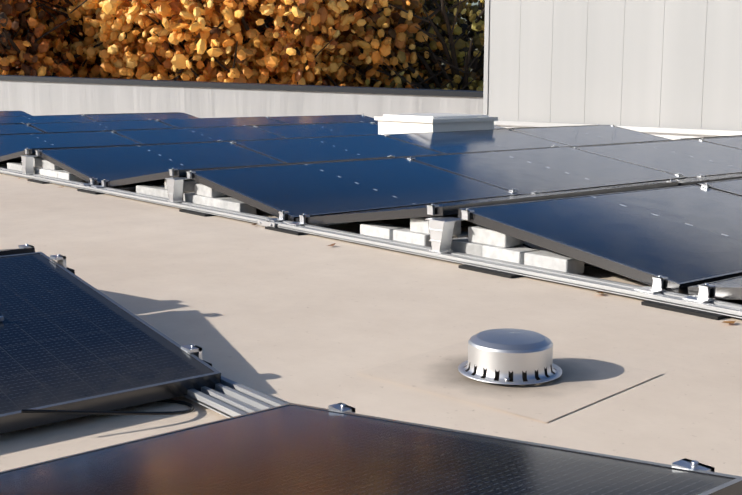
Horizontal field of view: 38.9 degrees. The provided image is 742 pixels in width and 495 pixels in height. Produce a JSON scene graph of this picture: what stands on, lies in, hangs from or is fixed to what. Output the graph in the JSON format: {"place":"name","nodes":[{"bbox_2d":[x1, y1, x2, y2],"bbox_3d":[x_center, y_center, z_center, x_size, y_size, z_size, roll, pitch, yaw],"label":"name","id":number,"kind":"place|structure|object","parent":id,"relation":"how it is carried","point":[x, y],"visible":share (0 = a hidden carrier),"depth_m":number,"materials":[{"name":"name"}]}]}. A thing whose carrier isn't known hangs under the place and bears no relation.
{"place":"outdoors","nodes":[
{"label":"outdoors","id":0,"kind":"place"},
{"bbox_2d":[0,164,741,475],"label":"roof","id":1,"kind":"structure","parent":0,"point":[310,320],"depth_m":3.37,"materials":[{"name":"beige rubber"}]},
{"bbox_2d":[0,248,34,255],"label":"panel","id":2,"kind":"object","parent":1,"relation":"on","point":[3,252],"visible":0.5,"depth_m":3.45,"materials":[{"name":"black"}]},
{"bbox_2d":[0,130,105,134],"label":"panel","id":3,"kind":"object","parent":1,"relation":"on","point":[49,132],"visible":0.13,"depth_m":10.76,"materials":[{"name":"black"}]},
{"bbox_2d":[21,399,193,414],"bbox_3d":[-0.845,0.342,2.431,0.845,0.103,0.320,1,9,7],"label":"cable","id":4,"kind":"object","parent":1,"relation":"on","point":[191,406],"visible":0.56,"depth_m":2.35,"materials":[{"name":"black plastic"}]},
{"bbox_2d":[0,252,220,433],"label":"panel","id":5,"kind":"object","parent":1,"relation":"on","point":[69,340],"visible":0.89,"depth_m":2.64,"materials":[{"name":"black glass"}]},
{"bbox_2d":[0,75,482,117],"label":"parapet wall","id":6,"kind":"structure","parent":1,"relation":"on","point":[40,95],"depth_m":18.81,"materials":[{"name":"grey metal"}]},
{"bbox_2d":[7,157,583,273],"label":"ballast blocks","id":7,"kind":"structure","parent":1,"relation":"on","point":[479,240],"depth_m":4.77,"materials":[{"name":"concrete"}]},
{"bbox_2d":[18,114,714,471],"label":"mounting clamps","id":8,"kind":"object","parent":1,"relation":"on","point":[440,229],"visible":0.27,"depth_m":4.51,"materials":[{"name":"silver metal"}]},
{"bbox_2d":[0,111,32,116],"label":"panel","id":9,"kind":"object","parent":8,"relation":"on","point":[11,113],"visible":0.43,"depth_m":17.29,"materials":[{"name":"blue glass"}]},
{"bbox_2d":[0,124,43,133],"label":"panel","id":10,"kind":"object","parent":8,"relation":"on","point":[13,128],"visible":0.46,"depth_m":12.52,"materials":[{"name":"blue glass"}]},
{"bbox_2d":[0,115,94,123],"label":"panel","id":11,"kind":"object","parent":8,"relation":"on","point":[46,119],"visible":0.31,"depth_m":15.19,"materials":[{"name":"blue glass"}]},
{"bbox_2d":[0,131,140,155],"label":"panel","id":12,"kind":"object","parent":8,"relation":"on","point":[13,143],"visible":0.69,"depth_m":10.36,"materials":[{"name":"blue glass"}]},
{"bbox_2d":[29,120,174,132],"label":"panel","id":13,"kind":"object","parent":8,"relation":"on","point":[93,126],"visible":0.29,"depth_m":13.18,"materials":[{"name":"blue glass"}]},
{"bbox_2d":[0,141,221,164],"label":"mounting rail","id":14,"kind":"object","parent":8,"relation":"on","point":[11,158],"visible":0.29,"depth_m":8.65,"materials":[{"name":"black"}]},
{"bbox_2d":[79,112,180,114],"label":"panel","id":15,"kind":"object","parent":8,"relation":"on","point":[128,113],"visible":0.17,"depth_m":16.40,"materials":[{"name":"black"}]},
{"bbox_2d":[83,113,197,120],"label":"panel","id":16,"kind":"object","parent":8,"relation":"on","point":[116,117],"visible":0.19,"depth_m":16.11,"materials":[{"name":"blue glass"}]},
{"bbox_2d":[39,141,283,185],"bbox_3d":[-1.581,-0.674,8.290,1.722,0.041,1.134,-7,20,-38],"label":"panel","id":17,"kind":"object","parent":8,"relation":"on","point":[108,163],"visible":0.75,"depth_m":8.25,"materials":[{"name":"blue glass"}]},
{"bbox_2d":[106,126,226,130],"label":"panel","id":18,"kind":"object","parent":8,"relation":"on","point":[159,128],"visible":0.15,"depth_m":11.51,"materials":[{"name":"black"}]},
{"bbox_2d":[114,126,284,143],"bbox_3d":[-1.711,-1.147,11.194,1.722,0.041,1.134,-8,20,-38],"label":"panel","id":19,"kind":"object","parent":8,"relation":"on","point":[182,135],"visible":0.5,"depth_m":11.31,"materials":[{"name":"blue glass"}]},
{"bbox_2d":[156,116,285,127],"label":"panel","id":20,"kind":"object","parent":8,"relation":"on","point":[211,122],"visible":0.33,"depth_m":14.26,"materials":[{"name":"blue glass"}]},
{"bbox_2d":[101,156,394,187],"bbox_3d":[-0.853,-0.530,7.395,1.722,0.042,1.134,-7,3,-38],"label":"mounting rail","id":21,"kind":"object","parent":8,"relation":"on","point":[154,179],"visible":0.33,"depth_m":6.91,"materials":[{"name":"black"}]},
{"bbox_2d":[222,134,374,141],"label":"panel","id":22,"kind":"object","parent":8,"relation":"on","point":[289,138],"visible":0.12,"depth_m":9.73,"materials":[{"name":"black"}]},
{"bbox_2d":[246,122,353,125],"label":"panel","id":23,"kind":"object","parent":8,"relation":"on","point":[295,124],"visible":0.12,"depth_m":12.61,"materials":[{"name":"black"}]},
{"bbox_2d":[256,122,377,137],"bbox_3d":[-0.353,-1.319,12.274,1.722,0.041,1.134,-8,20,-38],"label":"panel","id":24,"kind":"object","parent":8,"relation":"on","point":[324,130],"visible":0.42,"depth_m":12.35,"materials":[{"name":"blue glass"}]},
{"bbox_2d":[269,114,377,123],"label":"panel","id":25,"kind":"object","parent":8,"relation":"on","point":[319,119],"visible":0.27,"depth_m":15.34,"materials":[{"name":"blue glass"}]},
{"bbox_2d":[230,134,442,162],"bbox_3d":[-0.224,-0.849,9.369,1.722,0.041,1.134,-7,20,-38],"label":"panel","id":26,"kind":"object","parent":8,"relation":"on","point":[295,150],"visible":0.54,"depth_m":9.40,"materials":[{"name":"blue glass"}]},
{"bbox_2d":[187,157,520,221],"bbox_3d":[-0.088,-0.378,6.460,1.722,0.041,1.134,-7,20,-38],"label":"panel","id":27,"kind":"object","parent":8,"relation":"on","point":[317,189],"visible":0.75,"depth_m":6.34,"materials":[{"name":"blue glass"}]},
{"bbox_2d":[370,122,503,128],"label":"panel","id":28,"kind":"object","parent":8,"relation":"on","point":[497,127],"visible":0.04,"depth_m":13.75,"materials":[{"name":"black"}]},
{"bbox_2d":[395,146,557,157],"bbox_3d":[0.504,-0.705,8.476,1.722,0.041,1.134,-8,4,-38],"label":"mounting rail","id":29,"kind":"object","parent":8,"relation":"on","point":[464,152],"visible":0.12,"depth_m":7.87,"materials":[{"name":"black"}]},
{"bbox_2d":[384,129,569,153],"bbox_3d":[1.141,-1.026,10.447,1.722,0.042,1.134,-7,20,-38],"label":"panel","id":30,"kind":"object","parent":8,"relation":"on","point":[471,141],"visible":0.56,"depth_m":10.48,"materials":[{"name":"blue glass"}]},
{"bbox_2d":[296,181,677,224],"bbox_3d":[0.632,-0.234,5.570,1.722,0.040,1.134,-8,3,-38],"label":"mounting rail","id":31,"kind":"object","parent":8,"relation":"on","point":[447,208],"visible":0.75,"depth_m":5.14,"materials":[{"name":"black"}]},
{"bbox_2d":[500,125,589,128],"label":"panel","id":32,"kind":"object","parent":8,"relation":"on","point":[539,127],"visible":0.15,"depth_m":11.84,"materials":[{"name":"black"}]},
{"bbox_2d":[406,146,685,194],"bbox_3d":[1.266,-0.555,7.539,1.722,0.042,1.134,-8,21,-38],"label":"panel","id":33,"kind":"object","parent":8,"relation":"on","point":[543,170],"visible":0.69,"depth_m":7.47,"materials":[{"name":"blue"}]},
{"bbox_2d":[513,125,671,145],"bbox_3d":[2.499,-1.198,11.523,1.722,0.040,1.134,-7,20,-38],"label":"panel","id":34,"kind":"object","parent":8,"relation":"on","point":[587,135],"visible":0.52,"depth_m":11.57,"materials":[{"name":"black"}]},
{"bbox_2d":[458,185,741,293],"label":"panel","id":35,"kind":"object","parent":8,"relation":"on","point":[682,238],"visible":0.85,"depth_m":4.40,"materials":[{"name":"blue"}]},
{"bbox_2d":[568,139,685,146],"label":"panel","id":36,"kind":"object","parent":8,"relation":"on","point":[626,143],"visible":0.04,"depth_m":9.10,"materials":[{"name":"black metal"}]},
{"bbox_2d":[569,173,741,190],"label":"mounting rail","id":37,"kind":"object","parent":8,"relation":"on","point":[689,181],"visible":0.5,"depth_m":6.51,"materials":[{"name":"black"}]},
{"bbox_2d":[579,139,741,177],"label":"panel","id":38,"kind":"object","parent":8,"relation":"on","point":[690,158],"visible":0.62,"depth_m":8.52,"materials":[{"name":"black"}]},
{"bbox_2d":[684,135,741,139],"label":"panel","id":39,"kind":"object","parent":8,"relation":"on","point":[711,137],"visible":0.1,"depth_m":9.90,"materials":[{"name":"black"}]},
{"bbox_2d":[688,276,741,299],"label":"panel","id":40,"kind":"object","parent":8,"relation":"on","point":[730,288],"visible":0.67,"depth_m":3.58,"materials":[{"name":"black"}]},
{"bbox_2d":[697,178,741,195],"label":"panel","id":41,"kind":"object","parent":8,"relation":"on","point":[733,186],"visible":0.5,"depth_m":5.59,"materials":[{"name":"black"}]},
{"bbox_2d":[697,136,741,148],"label":"panel","id":42,"kind":"object","parent":8,"relation":"on","point":[735,142],"visible":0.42,"depth_m":9.61,"materials":[{"name":"black"}]},
{"bbox_2d":[0,403,741,494],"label":"panel","id":43,"kind":"object","parent":1,"relation":"on","point":[292,449],"visible":1,"depth_m":1.78,"materials":[{"name":"black glass"}]},
{"bbox_2d":[18,178,735,323],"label":"fallen leaves","id":44,"kind":"object","parent":1,"relation":"on","point":[732,322],"visible":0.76,"depth_m":3.36,"materials":[{"name":"brown plant"}]},
{"bbox_2d":[27,179,730,365],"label":"rubber pads","id":45,"kind":"object","parent":1,"relation":"on","point":[690,311],"visible":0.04,"depth_m":4.16,"materials":[{"name":"black rubber"}]},
{"bbox_2d":[0,167,741,417],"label":"mounting rails","id":46,"kind":"object","parent":45,"relation":"on","point":[228,398],"depth_m":4.06,"materials":[{"name":"silver metal"}]},
{"bbox_2d":[258,220,274,226],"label":"rail splice plates","id":47,"kind":"object","parent":46,"relation":"attached to","point":[265,223],"visible":0.92,"depth_m":5.50,"materials":[{"name":"silver metal"}]},
{"bbox_2d":[354,222,474,227],"bbox_3d":[-0.145,-0.202,5.692,0.067,0.129,2.217,-7,12,-38],"label":"cable","id":48,"kind":"object","parent":1,"relation":"on","point":[407,227],"visible":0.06,"depth_m":4.98,"materials":[{"name":"black"}]},
{"bbox_2d":[374,113,497,134],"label":"skylight kerb","id":49,"kind":"structure","parent":1,"relation":"on","point":[415,123],"depth_m":11.03,"materials":[{"name":"white plastic"}]},
{"bbox_2d":[357,340,662,421],"bbox_3d":[0.369,0.334,2.795,0.600,0.001,0.550,9,13,43],"label":"roof membrane patch","id":50,"kind":"object","parent":1,"relation":"on","point":[579,382],"visible":0.6,"depth_m":2.71,"materials":[{"name":"beige rubber"}]},
{"bbox_2d":[458,328,561,384],"bbox_3d":[0.369,0.277,2.786,0.274,0.098,0.274,-7,12,-38],"label":"roof vent","id":51,"kind":"object","parent":50,"relation":"on","point":[504,351],"visible":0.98,"depth_m":2.70,"materials":[{"name":"silver metal"}]},
{"bbox_2d":[472,364,548,381],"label":"vent slots","id":52,"kind":"object","parent":51,"relation":"attached to","point":[524,376],"visible":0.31,"depth_m":2.70,"materials":[{"name":"black"}]},
{"bbox_2d":[523,244,604,269],"bbox_3d":[1.079,0.070,4.035,0.117,0.117,1.509,-8,12,-42],"label":"cable","id":53,"kind":"object","parent":1,"relation":"on","point":[584,264],"visible":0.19,"depth_m":4.31,"materials":[{"name":"black plastic"}]},
{"bbox_2d":[483,0,741,130],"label":"wall cladding","id":54,"kind":"structure","parent":1,"relation":"on","point":[662,63],"depth_m":13.54,"materials":[{"name":"white metal"}]},
{"bbox_2d":[494,120,741,139],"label":"cladding base flashing","id":55,"kind":"object","parent":54,"relation":"attached to","point":[673,133],"depth_m":13.09,"materials":[{"name":"white metal"}]},
{"bbox_2d":[375,0,481,71],"label":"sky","id":56,"kind":"structure","parent":0,"point":[473,3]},
{"label":"terrain ground","id":57,"kind":"structure","parent":0,"visible":0},
{"bbox_2d":[7,0,51,32],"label":"tree","id":58,"kind":"object","parent":57,"relation":"on","point":[26,11],"visible":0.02,"depth_m":40.84,"materials":[{"name":"orange plant"}]},
{"bbox_2d":[0,0,135,78],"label":"tree","id":59,"kind":"object","parent":57,"relation":"on","point":[19,55],"visible":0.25,"depth_m":38.98,"materials":[{"name":"orange plant"}]},
{"bbox_2d":[5,0,171,78],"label":"tree","id":60,"kind":"object","parent":57,"relation":"on","point":[49,9],"visible":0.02,"depth_m":42.30,"materials":[{"name":"orange plant"}]},
{"bbox_2d":[52,0,364,85],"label":"tree","id":61,"kind":"object","parent":57,"relation":"on","point":[189,33],"visible":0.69,"depth_m":38.63,"materials":[{"name":"orange plant"}]},
{"bbox_2d":[193,0,464,88],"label":"tree","id":62,"kind":"object","parent":57,"relation":"on","point":[371,58],"visible":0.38,"depth_m":40.82,"materials":[{"name":"orange plant"}]},
{"bbox_2d":[326,0,484,90],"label":"tree","id":63,"kind":"object","parent":57,"relation":"on","point":[459,51],"visible":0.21,"depth_m":42.09,"materials":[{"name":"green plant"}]},
{"bbox_2d":[344,0,484,87],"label":"tree","id":64,"kind":"object","parent":57,"relation":"on","point":[428,3],"visible":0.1,"depth_m":45.74,"materials":[{"name":"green plant"}]},
{"bbox_2d":[437,12,466,79],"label":"tree","id":65,"kind":"object","parent":57,"relation":"on","point":[455,23],"depth_m":59.87,"materials":[{"name":"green plant"}]}
]}

